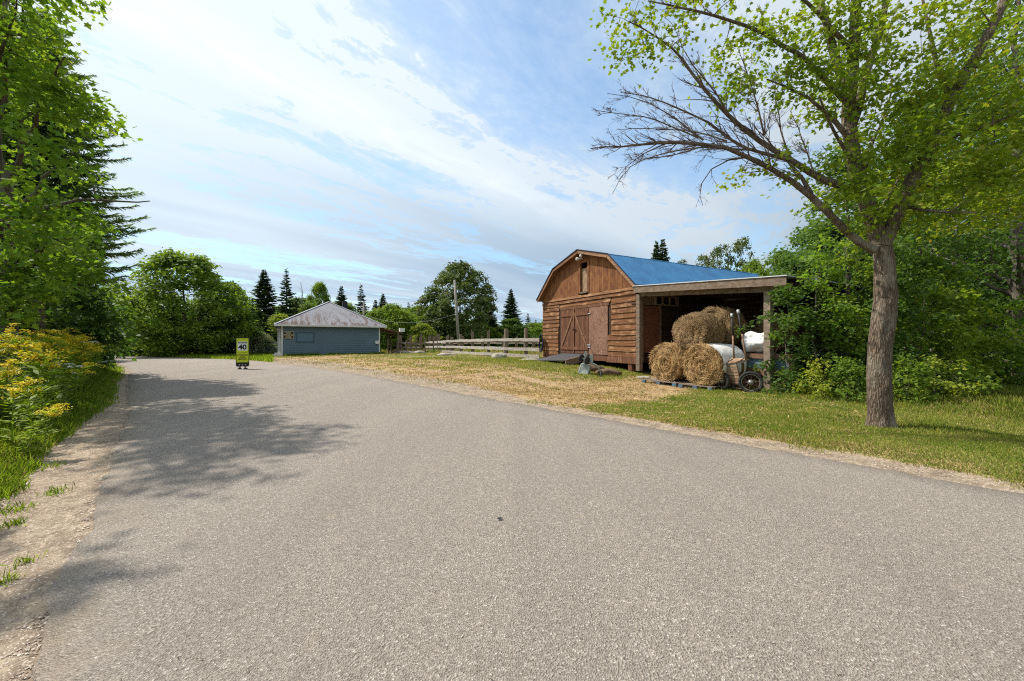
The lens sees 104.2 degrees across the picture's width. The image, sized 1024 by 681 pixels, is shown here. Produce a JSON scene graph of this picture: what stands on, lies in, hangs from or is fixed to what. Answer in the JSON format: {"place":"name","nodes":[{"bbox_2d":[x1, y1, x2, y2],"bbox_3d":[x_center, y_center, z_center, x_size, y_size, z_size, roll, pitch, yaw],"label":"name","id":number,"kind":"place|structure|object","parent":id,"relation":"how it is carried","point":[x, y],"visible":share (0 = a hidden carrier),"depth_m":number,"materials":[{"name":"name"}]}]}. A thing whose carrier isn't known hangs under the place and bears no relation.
{"place":"outdoors","nodes":[
{"label":"outdoors","id":0,"kind":"place"},
{"bbox_2d":[0,357,126,502],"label":"verge grass","id":1,"kind":"structure","parent":0,"point":[19,463],"depth_m":5.72,"materials":[{"name":"plant"}]},
{"bbox_2d":[0,364,128,680],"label":"shoulder gravel","id":2,"kind":"structure","parent":0,"point":[27,646],"depth_m":2.42,"materials":[{"name":"gravel"}]},
{"bbox_2d":[233,346,652,407],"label":"yard grass","id":3,"kind":"structure","parent":0,"point":[546,392],"depth_m":14.08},
{"bbox_2d":[292,346,651,381],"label":"meadow grass","id":4,"kind":"structure","parent":0,"point":[468,350],"depth_m":28.80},
{"bbox_2d":[0,349,1023,680],"bbox_3d":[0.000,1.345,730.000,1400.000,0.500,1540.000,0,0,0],"label":"ground","id":5,"kind":"structure","parent":0,"point":[108,427],"depth_m":4.18,"materials":[{"name":"soil"}]},
{"bbox_2d":[0,385,27,444],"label":"goldenrod","id":6,"kind":"object","parent":5,"relation":"on","point":[12,402],"visible":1,"depth_m":4.49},
{"bbox_2d":[0,358,30,417],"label":"goldenrod","id":7,"kind":"object","parent":5,"relation":"on","point":[6,375],"visible":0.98,"depth_m":5.38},
{"bbox_2d":[0,323,30,390],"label":"goldenrod","id":8,"kind":"object","parent":5,"relation":"on","point":[7,332],"visible":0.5,"depth_m":6.75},
{"bbox_2d":[0,336,31,392],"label":"goldenrod","id":9,"kind":"object","parent":5,"relation":"on","point":[14,375],"visible":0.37,"depth_m":6.67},
{"bbox_2d":[0,329,47,414],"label":"goldenrod","id":10,"kind":"object","parent":5,"relation":"on","point":[17,348],"visible":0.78,"depth_m":5.77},
{"bbox_2d":[7,376,46,439],"bbox_3d":[-5.680,0.863,4.702,0.326,0.874,0.315,0,0,-6],"label":"goldenrod","id":11,"kind":"object","parent":5,"relation":"on","point":[21,385],"visible":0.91,"depth_m":4.68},
{"bbox_2d":[8,341,73,423],"bbox_3d":[-6.386,0.656,5.416,0.592,1.290,0.561,0,0,34],"label":"goldenrod","id":12,"kind":"object","parent":5,"relation":"on","point":[39,353],"visible":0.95,"depth_m":5.39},
{"bbox_2d":[10,403,72,456],"bbox_3d":[-5.129,1.001,4.348,0.256,0.601,0.459,0,0,33],"label":"goldenrod","id":13,"kind":"object","parent":5,"relation":"on","point":[36,428],"visible":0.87,"depth_m":4.33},
{"bbox_2d":[26,354,67,410],"bbox_3d":[-7.274,0.760,6.216,0.496,1.081,0.470,0,0,44],"label":"goldenrod","id":14,"kind":"object","parent":5,"relation":"on","point":[47,376],"visible":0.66,"depth_m":6.23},
{"bbox_2d":[33,406,68,459],"bbox_3d":[-5.070,1.005,4.334,0.257,0.590,0.271,0,0,-17],"label":"goldenrod","id":15,"kind":"object","parent":5,"relation":"on","point":[50,414],"visible":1,"depth_m":4.34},
{"bbox_2d":[15,308,89,365],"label":"leafy tree","id":16,"kind":"object","parent":5,"relation":"on","point":[28,328],"visible":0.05,"depth_m":12.27,"materials":[{"name":"green plant"}]},
{"bbox_2d":[34,329,74,403],"bbox_3d":[-7.840,0.554,6.818,0.457,1.492,0.531,0,0,12],"label":"goldenrod","id":17,"kind":"object","parent":5,"relation":"on","point":[51,341],"visible":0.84,"depth_m":6.81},
{"bbox_2d":[43,337,71,384],"bbox_3d":[-9.393,0.612,8.219,0.422,1.378,0.490,0,0,4],"label":"goldenrod","id":18,"kind":"object","parent":5,"relation":"on","point":[63,347],"visible":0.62,"depth_m":8.25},
{"bbox_2d":[0,401,121,585],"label":"shoulder tufts","id":19,"kind":"object","parent":5,"relation":"on","point":[26,559],"visible":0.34,"depth_m":3.00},
{"bbox_2d":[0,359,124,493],"bbox_3d":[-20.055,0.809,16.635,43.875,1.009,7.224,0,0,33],"label":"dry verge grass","id":20,"kind":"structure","parent":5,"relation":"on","point":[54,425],"depth_m":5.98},
{"bbox_2d":[20,299,105,349],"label":"leafy tree","id":21,"kind":"object","parent":5,"relation":"on","point":[55,309],"visible":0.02,"depth_m":18.89,"materials":[{"name":"green plant"}]},
{"bbox_2d":[50,333,78,376],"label":"goldenrod","id":22,"kind":"object","parent":5,"relation":"on","point":[69,357],"visible":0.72,"depth_m":9.56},
{"bbox_2d":[0,0,149,366],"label":"maple tree","id":23,"kind":"object","parent":5,"relation":"on","point":[50,87],"visible":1,"depth_m":7.89,"materials":[{"name":"green plant"}]},
{"bbox_2d":[0,6,157,357],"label":"spruce tree","id":24,"kind":"object","parent":5,"relation":"on","point":[79,191],"visible":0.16,"depth_m":12.46,"materials":[{"name":"green plant"}]},
{"bbox_2d":[52,361,105,408],"bbox_3d":[-7.309,0.832,6.678,0.400,0.940,0.719,0,0,6],"label":"goldenrod","id":25,"kind":"object","parent":5,"relation":"on","point":[87,367],"visible":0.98,"depth_m":6.69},
{"bbox_2d":[19,233,147,369],"bbox_3d":[-17.275,-1.884,13.357,7.616,8.599,7.894,0,0,-41],"label":"leafy tree","id":26,"kind":"object","parent":5,"relation":"on","point":[100,328],"visible":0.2,"depth_m":14.36,"materials":[{"name":"green plant"}]},
{"bbox_2d":[108,297,188,355],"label":"leafy tree","id":27,"kind":"object","parent":5,"relation":"on","point":[124,352],"visible":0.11,"depth_m":33.47,"materials":[{"name":"green plant"}]},
{"bbox_2d":[97,247,269,356],"bbox_3d":[-27.337,-2.896,32.814,11.008,9.151,11.576,0,0,35],"label":"maple tree","id":28,"kind":"object","parent":5,"relation":"on","point":[203,277],"visible":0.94,"depth_m":31.46,"materials":[{"name":"green plant"}]},
{"bbox_2d":[133,351,273,361],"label":"roadside grass","id":29,"kind":"structure","parent":5,"relation":"on","point":[261,356],"depth_m":29.97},
{"bbox_2d":[191,280,265,353],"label":"leafy tree","id":30,"kind":"object","parent":5,"relation":"on","point":[230,349],"visible":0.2,"depth_m":35.23,"materials":[{"name":"green plant"}]},
{"bbox_2d":[223,300,276,351],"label":"tree","id":31,"kind":"object","parent":5,"relation":"on","point":[267,327],"visible":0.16,"depth_m":40.14,"materials":[{"name":"green plant"}]},
{"bbox_2d":[234,331,276,352],"bbox_3d":[-23.482,0.346,36.804,3.886,2.496,3.942,0,0,24],"label":"shrub","id":32,"kind":"object","parent":5,"relation":"on","point":[267,338],"visible":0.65,"depth_m":36.39,"materials":[{"name":"green plant"}]},
{"bbox_2d":[250,269,281,320],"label":"spruce tree","id":33,"kind":"object","parent":5,"relation":"on","point":[264,287],"visible":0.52,"depth_m":51.54,"materials":[{"name":"green plant"}]},
{"bbox_2d":[264,313,288,341],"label":"bush","id":34,"kind":"object","parent":5,"relation":"on","point":[275,318],"visible":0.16,"depth_m":43.12,"materials":[{"name":"green plant"}]},
{"bbox_2d":[268,268,298,318],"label":"spruce tree","id":35,"kind":"object","parent":5,"relation":"on","point":[287,303],"visible":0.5,"depth_m":49.81,"materials":[{"name":"green plant"}]},
{"bbox_2d":[305,281,330,305],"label":"maple tree","id":36,"kind":"object","parent":5,"relation":"on","point":[320,288],"visible":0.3,"depth_m":61.46,"materials":[{"name":"green plant"}]},
{"bbox_2d":[283,351,384,355],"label":"wall foot weeds","id":37,"kind":"object","parent":5,"relation":"on","point":[301,354],"depth_m":34.39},
{"bbox_2d":[272,301,404,355],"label":"blue house","id":38,"kind":"structure","parent":5,"relation":"on","point":[328,327],"depth_m":35.16,"materials":[{"name":"grey paint"}]},
{"bbox_2d":[296,332,313,341],"bbox_3d":[-17.566,-0.275,33.842,1.340,0.830,0.055,0,0,-30],"label":"boarded window","id":39,"kind":"structure","parent":38,"relation":"in","point":[300,336],"depth_m":33.82,"materials":[{"name":"glass"}]},
{"bbox_2d":[334,286,348,308],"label":"spruce tree","id":40,"kind":"object","parent":5,"relation":"on","point":[342,297],"visible":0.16,"depth_m":57.72,"materials":[{"name":"green plant"}]},
{"bbox_2d":[355,285,369,313],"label":"spruce tree","id":41,"kind":"object","parent":5,"relation":"on","point":[360,304],"visible":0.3,"depth_m":55.92,"materials":[{"name":"green plant"}]},
{"bbox_2d":[365,303,423,351],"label":"leafy tree","id":42,"kind":"object","parent":5,"relation":"on","point":[397,313],"visible":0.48,"depth_m":50.37,"materials":[{"name":"green plant"}]},
{"bbox_2d":[389,305,430,344],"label":"leafy tree","id":43,"kind":"object","parent":5,"relation":"on","point":[417,316],"visible":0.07,"depth_m":58.45,"materials":[{"name":"green plant"}]},
{"bbox_2d":[405,336,440,351],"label":"yard gate fence","id":44,"kind":"object","parent":5,"relation":"on","point":[416,348],"visible":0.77,"depth_m":40.53,"materials":[{"name":"grey wood"}]},
{"bbox_2d":[404,322,445,349],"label":"bush","id":45,"kind":"object","parent":5,"relation":"on","point":[426,331],"visible":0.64,"depth_m":49.27,"materials":[{"name":"green plant"}]},
{"bbox_2d":[418,302,466,348],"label":"oak tree","id":46,"kind":"object","parent":5,"relation":"on","point":[434,315],"visible":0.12,"depth_m":56.09,"materials":[{"name":"green plant"}]},
{"bbox_2d":[412,259,498,348],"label":"oak tree","id":47,"kind":"object","parent":5,"relation":"on","point":[457,272],"visible":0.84,"depth_m":53.68,"materials":[{"name":"green plant"}]},
{"bbox_2d":[453,280,458,348],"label":"utility pole","id":48,"kind":"object","parent":5,"relation":"on","point":[456,311],"visible":0.86,"depth_m":41.88,"materials":[{"name":"grey wood"}]},
{"bbox_2d":[417,328,539,358],"bbox_3d":[-5.928,0.365,38.546,0.822,2.507,33.955,0,0,-25],"label":"rail fence","id":49,"kind":"object","parent":5,"relation":"on","point":[505,348],"visible":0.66,"depth_m":29.13,"materials":[{"name":"grey wood"}]},
{"bbox_2d":[426,336,541,352],"bbox_3d":[-5.341,0.434,44.591,2.875,2.390,32.321,0,0,-39],"label":"paddock fence","id":50,"kind":"object","parent":5,"relation":"on","point":[516,343],"visible":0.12,"depth_m":37.80,"materials":[{"name":"grey wood"}]},
{"bbox_2d":[466,325,503,346],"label":"leafy tree","id":51,"kind":"object","parent":5,"relation":"on","point":[499,335],"visible":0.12,"depth_m":59.22,"materials":[{"name":"green plant"}]},
{"bbox_2d":[498,289,523,346],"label":"spruce tree","id":52,"kind":"object","parent":5,"relation":"on","point":[511,310],"visible":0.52,"depth_m":65.64,"materials":[{"name":"green plant"}]},
{"bbox_2d":[493,318,537,347],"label":"leafy tree","id":53,"kind":"object","parent":5,"relation":"on","point":[512,325],"visible":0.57,"depth_m":60.95,"materials":[{"name":"green plant"}]},
{"bbox_2d":[527,322,542,346],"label":"leafy tree","id":54,"kind":"object","parent":5,"relation":"on","point":[536,328],"visible":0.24,"depth_m":68.58,"materials":[{"name":"green plant"}]},
{"bbox_2d":[533,353,588,364],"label":"loading ramp","id":55,"kind":"structure","parent":5,"relation":"on","point":[570,358],"depth_m":20.78,"materials":[{"name":"wood"}]},
{"bbox_2d":[578,351,601,374],"bbox_3d":[3.158,1.020,16.262,0.963,1.146,0.653,0,0,14],"label":"plastic cart","id":56,"kind":"object","parent":5,"relation":"on","point":[584,368],"visible":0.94,"depth_m":16.19,"materials":[{"name":"grey plastic"}]},
{"bbox_2d":[274,352,906,437],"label":"straw litter","id":57,"kind":"object","parent":5,"relation":"on","point":[614,400],"visible":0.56,"depth_m":12.47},
{"bbox_2d":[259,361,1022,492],"bbox_3d":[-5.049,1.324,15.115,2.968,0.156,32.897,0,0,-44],"label":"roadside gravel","id":58,"kind":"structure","parent":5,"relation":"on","point":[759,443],"depth_m":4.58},
{"bbox_2d":[274,356,1023,490],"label":"lawn grass","id":59,"kind":"structure","parent":5,"relation":"on","point":[988,400],"depth_m":7.61,"materials":[{"name":"plant"}]},
{"bbox_2d":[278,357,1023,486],"bbox_3d":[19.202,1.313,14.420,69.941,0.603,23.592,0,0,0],"label":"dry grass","id":60,"kind":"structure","parent":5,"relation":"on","point":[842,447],"depth_m":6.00,"materials":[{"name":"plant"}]},
{"bbox_2d":[642,378,689,386],"bbox_3d":[5.780,1.516,14.566,1.255,0.138,1.550,0,0,-27],"label":"pallet","id":61,"kind":"object","parent":5,"relation":"on","point":[660,382],"visible":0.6,"depth_m":14.21,"materials":[{"name":"grey wood"}]},
{"bbox_2d":[648,341,688,382],"bbox_3d":[5.938,0.774,14.531,1.438,1.549,1.602,0,0,-28],"label":"hay bale","id":62,"kind":"object","parent":61,"relation":"on","point":[665,360],"visible":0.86,"depth_m":14.15,"materials":[{"name":"plant"}]},
{"bbox_2d":[536,249,868,389],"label":"wooden barn","id":63,"kind":"structure","parent":5,"relation":"on","point":[613,308],"depth_m":18.94,"materials":[{"name":"brown wood"}]},
{"bbox_2d":[561,309,574,352],"bbox_3d":[3.062,-0.510,21.898,0.158,2.380,1.374,0,0,-28],"label":"barn door","id":64,"kind":"structure","parent":63,"relation":"in","point":[567,316],"depth_m":21.91,"materials":[{"name":"wood"}]},
{"bbox_2d":[574,308,588,353],"bbox_3d":[3.635,-0.500,20.919,0.075,2.360,1.154,0,0,-28],"label":"barn door","id":65,"kind":"structure","parent":63,"relation":"in","point":[581,315],"depth_m":20.84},
{"bbox_2d":[644,306,660,352],"bbox_3d":[6.376,-0.490,18.012,1.050,2.180,0.120,0,0,-28],"label":"side door","id":66,"kind":"structure","parent":63,"relation":"in","point":[652,314],"depth_m":17.98,"materials":[{"name":"red paint"}]},
{"bbox_2d":[654,296,678,306],"bbox_3d":[7.150,-1.830,18.420,1.540,0.460,0.080,0,0,-28],"label":"side window","id":67,"kind":"structure","parent":63,"relation":"in","point":[658,300],"depth_m":18.44,"materials":[{"name":"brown wood"}]},
{"bbox_2d":[678,382,734,390],"bbox_3d":[6.466,1.521,13.257,1.255,0.138,1.200,0,0,-30],"label":"pallet","id":68,"kind":"object","parent":5,"relation":"on","point":[695,386],"visible":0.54,"depth_m":12.97,"materials":[{"name":"grey wood"}]},
{"bbox_2d":[681,343,746,386],"bbox_3d":[6.690,0.787,13.234,1.512,1.545,1.587,0,0,-30],"label":"hay bale","id":69,"kind":"object","parent":68,"relation":"on","point":[703,364],"visible":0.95,"depth_m":12.87,"materials":[{"name":"plant"}]},
{"bbox_2d":[671,311,725,349],"bbox_3d":[6.463,-0.248,13.983,1.264,1.573,1.748,0,0,-24],"label":"hay bale","id":70,"kind":"object","parent":69,"relation":"on","point":[692,329],"visible":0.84,"depth_m":13.51},
{"bbox_2d":[706,244,738,270],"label":"poplar tree","id":71,"kind":"object","parent":5,"relation":"on","point":[718,251],"visible":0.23,"depth_m":33.61,"materials":[{"name":"green plant"}]},
{"bbox_2d":[716,309,763,392],"bbox_3d":[6.913,0.307,12.244,0.502,2.528,1.411,0,0,-19],"label":"hand cart","id":72,"kind":"object","parent":5,"relation":"on","point":[738,379],"visible":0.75,"depth_m":12.18,"materials":[{"name":"metal"}]},
{"bbox_2d":[723,236,763,271],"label":"poplar tree","id":73,"kind":"object","parent":5,"relation":"on","point":[738,246],"visible":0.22,"depth_m":33.77,"materials":[{"name":"green plant"}]},
{"bbox_2d":[738,258,771,273],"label":"leafy tree","id":74,"kind":"object","parent":5,"relation":"on","point":[751,265],"visible":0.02,"depth_m":30.65,"materials":[{"name":"green plant"}]},
{"bbox_2d":[750,325,801,353],"bbox_3d":[9.870,0.026,14.922,1.507,1.656,1.649,0,0,-28],"label":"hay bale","id":75,"kind":"object","parent":5,"relation":"on","point":[779,350],"visible":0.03,"depth_m":14.31},
{"bbox_2d":[752,314,807,351],"bbox_3d":[9.570,-0.269,14.271,1.445,1.470,1.510,0,0,-36],"label":"shrub","id":76,"kind":"object","parent":75,"relation":"on","point":[759,328],"visible":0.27,"depth_m":13.82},
{"bbox_2d":[742,353,810,389],"bbox_3d":[8.631,1.000,13.161,1.110,1.140,1.700,0,0,-28],"label":"wooden crate","id":77,"kind":"object","parent":5,"relation":"on","point":[756,358],"visible":0.22,"depth_m":12.99,"materials":[{"name":"brown wood"}]},
{"bbox_2d":[741,331,763,352],"bbox_3d":[8.245,0.051,13.355,0.818,0.747,0.850,0,0,-28],"label":"wrapped bundle","id":78,"kind":"object","parent":77,"relation":"on","point":[753,342],"visible":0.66,"depth_m":13.22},
{"bbox_2d":[728,283,828,394],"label":"maple sapling","id":79,"kind":"object","parent":5,"relation":"on","point":[787,374],"visible":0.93,"depth_m":11.56,"materials":[{"name":"green plant"}]},
{"bbox_2d":[748,248,818,314],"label":"leafy tree","id":80,"kind":"object","parent":5,"relation":"on","point":[769,262],"visible":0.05,"depth_m":27.04,"materials":[{"name":"green plant"}]},
{"bbox_2d":[587,0,1023,427],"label":"maple tree","id":81,"kind":"object","parent":5,"relation":"on","point":[881,226],"visible":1,"depth_m":6.76,"materials":[{"name":"green plant"}]},
{"bbox_2d":[760,233,871,391],"bbox_3d":[9.138,-0.751,11.782,2.269,4.844,2.779,0,0,-30],"label":"maple sapling","id":82,"kind":"object","parent":5,"relation":"on","point":[849,314],"visible":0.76,"depth_m":11.52,"materials":[{"name":"green plant"}]},
{"bbox_2d":[784,355,857,398],"bbox_3d":[8.170,1.028,10.545,1.473,1.274,1.449,0,0,-23],"label":"bush","id":83,"kind":"object","parent":5,"relation":"on","point":[815,371],"visible":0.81,"depth_m":10.49,"materials":[{"name":"green plant"}]},
{"bbox_2d":[763,220,899,323],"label":"leafy tree","id":84,"kind":"object","parent":5,"relation":"on","point":[790,266],"visible":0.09,"depth_m":24.49,"materials":[{"name":"green plant"}]},
{"bbox_2d":[814,356,866,401],"bbox_3d":[8.416,1.028,9.998,1.161,1.284,1.260,0,0,-25],"label":"bush","id":85,"kind":"object","parent":5,"relation":"on","point":[853,369],"visible":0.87,"depth_m":9.91,"materials":[{"name":"green plant"}]},
{"bbox_2d":[802,237,920,394],"bbox_3d":[9.949,-0.537,11.534,2.575,5.200,2.508,0,0,34],"label":"maple sapling","id":86,"kind":"object","parent":5,"relation":"on","point":[848,260],"visible":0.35,"depth_m":11.39,"materials":[{"name":"green plant"}]},
{"bbox_2d":[759,137,966,381],"bbox_3d":[11.342,-2.570,13.441,4.659,8.466,5.813,0,0,0],"label":"maple tree","id":87,"kind":"object","parent":5,"relation":"on","point":[848,206],"visible":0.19,"depth_m":13.30,"materials":[{"name":"green plant"}]},
{"bbox_2d":[832,346,901,393],"bbox_3d":[9.590,0.878,10.819,1.461,1.600,1.593,0,0,0],"label":"bush","id":88,"kind":"object","parent":5,"relation":"on","point":[860,354],"visible":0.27,"depth_m":10.89,"materials":[{"name":"green plant"}]},
{"bbox_2d":[837,240,946,388],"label":"maple sapling","id":89,"kind":"object","parent":5,"relation":"on","point":[917,284],"visible":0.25,"depth_m":11.28,"materials":[{"name":"green plant"}]},
{"bbox_2d":[837,271,962,391],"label":"maple sapling","id":90,"kind":"object","parent":5,"relation":"on","point":[904,282],"visible":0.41,"depth_m":10.85,"materials":[{"name":"green plant"}]},
{"bbox_2d":[826,284,987,378],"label":"understory maple","id":91,"kind":"object","parent":5,"relation":"on","point":[939,345],"visible":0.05,"depth_m":13.04,"materials":[{"name":"green plant"}]},
{"bbox_2d":[802,130,1023,359],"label":"maple tree","id":92,"kind":"object","parent":5,"relation":"on","point":[954,249],"visible":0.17,"depth_m":12.42,"materials":[{"name":"green plant"}]},
{"bbox_2d":[817,121,1008,350],"bbox_3d":[20.768,-4.870,21.151,6.497,13.022,8.267,0,0,-21],"label":"forest tree","id":93,"kind":"object","parent":5,"relation":"on","point":[884,162],"visible":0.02,"depth_m":20.65,"materials":[{"name":"green plant"}]},
{"bbox_2d":[892,353,949,403],"bbox_3d":[9.738,0.969,9.795,1.442,1.392,1.317,0,0,0],"label":"bush","id":94,"kind":"object","parent":5,"relation":"on","point":[912,378],"visible":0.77,"depth_m":9.56,"materials":[{"name":"green plant"}]},
{"bbox_2d":[832,77,1019,352],"bbox_3d":[20.704,-5.765,19.877,8.000,14.785,7.420,0,0,24],"label":"forest tree","id":95,"kind":"object","parent":5,"relation":"on","point":[928,203],"visible":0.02,"depth_m":19.93,"materials":[{"name":"green plant"}]},
{"bbox_2d":[851,250,1006,388],"bbox_3d":[12.771,-0.363,12.608,3.420,4.831,3.946,0,0,31],"label":"understory maple","id":96,"kind":"object","parent":5,"relation":"on","point":[968,312],"visible":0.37,"depth_m":11.82,"materials":[{"name":"green plant"}]},
{"bbox_2d":[894,355,987,397],"bbox_3d":[10.562,1.012,9.916,1.607,1.337,1.475,0,0,0],"label":"bush","id":97,"kind":"object","parent":5,"relation":"on","point":[945,382],"visible":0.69,"depth_m":9.90,"materials":[{"name":"green plant"}]},
{"bbox_2d":[864,284,1023,388],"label":"understory maple","id":98,"kind":"object","parent":5,"relation":"on","point":[998,347],"visible":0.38,"depth_m":12.34,"materials":[{"name":"green plant"}]},
{"bbox_2d":[868,38,1023,363],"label":"forest tree","id":99,"kind":"object","parent":5,"relation":"on","point":[972,104],"visible":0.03,"depth_m":17.56,"materials":[{"name":"green plant"}]},
{"bbox_2d":[880,0,1023,378],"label":"forest tree","id":100,"kind":"object","parent":5,"relation":"on","point":[1013,289],"visible":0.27,"depth_m":14.43,"materials":[{"name":"green plant"}]},
{"bbox_2d":[900,263,1005,373],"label":"understory maple","id":101,"kind":"object","parent":5,"relation":"on","point":[966,315],"visible":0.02,"depth_m":15.87,"materials":[{"name":"green plant"}]},
{"bbox_2d":[883,26,1023,367],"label":"forest tree","id":102,"kind":"object","parent":5,"relation":"on","point":[991,260],"visible":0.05,"depth_m":17.46,"materials":[{"name":"green plant"}]},
{"bbox_2d":[932,357,1002,397],"bbox_3d":[11.781,1.090,10.432,1.308,1.347,1.646,0,0,34],"label":"bush","id":103,"kind":"object","parent":5,"relation":"on","point":[968,375],"visible":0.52,"depth_m":10.17,"materials":[{"name":"green plant"}]},
{"bbox_2d":[941,297,1023,374],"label":"understory maple","id":104,"kind":"object","parent":5,"relation":"on","point":[986,321],"visible":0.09,"depth_m":15.06,"materials":[{"name":"green plant"}]},
{"bbox_2d":[964,296,1023,384],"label":"understory maple","id":105,"kind":"object","parent":5,"relation":"on","point":[1019,357],"visible":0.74,"depth_m":12.82,"materials":[{"name":"green plant"}]},
{"bbox_3d":[7.472,0.777,15.262,1.455,1.561,1.584,0,0,-28],"label":"hay bale","id":106,"kind":"object","parent":5,"relation":"on","visible":0},
{"bbox_2d":[698,306,746,346],"bbox_3d":[7.424,-0.415,14.341,1.209,1.707,1.727,0,0,-28],"label":"hay bale","id":107,"kind":"object","parent":106,"relation":"on","point":[722,313],"visible":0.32,"depth_m":13.78},
{"bbox_2d":[8,0,1023,325],"label":"sky","id":108,"kind":"structure","parent":0,"point":[376,145],"materials":[{"name":"blue"}]},
{"bbox_2d":[30,356,1023,680],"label":"road","id":109,"kind":"structure","parent":0,"point":[378,506],"depth_m":2.39,"materials":[{"name":"asphalt"}]},
{"bbox_2d":[236,337,248,368],"bbox_3d":[-11.900,0.555,17.600,0.490,1.420,0.300,0,0,-24],"label":"speed sign","id":110,"kind":"object","parent":109,"relation":"on","point":[242,351],"visible":1,"depth_m":17.57,"materials":[{"name":"yellow plastic"}]},
{"bbox_2d":[95,406,1009,680],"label":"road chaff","id":111,"kind":"object","parent":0,"point":[463,634],"visible":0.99,"depth_m":1.76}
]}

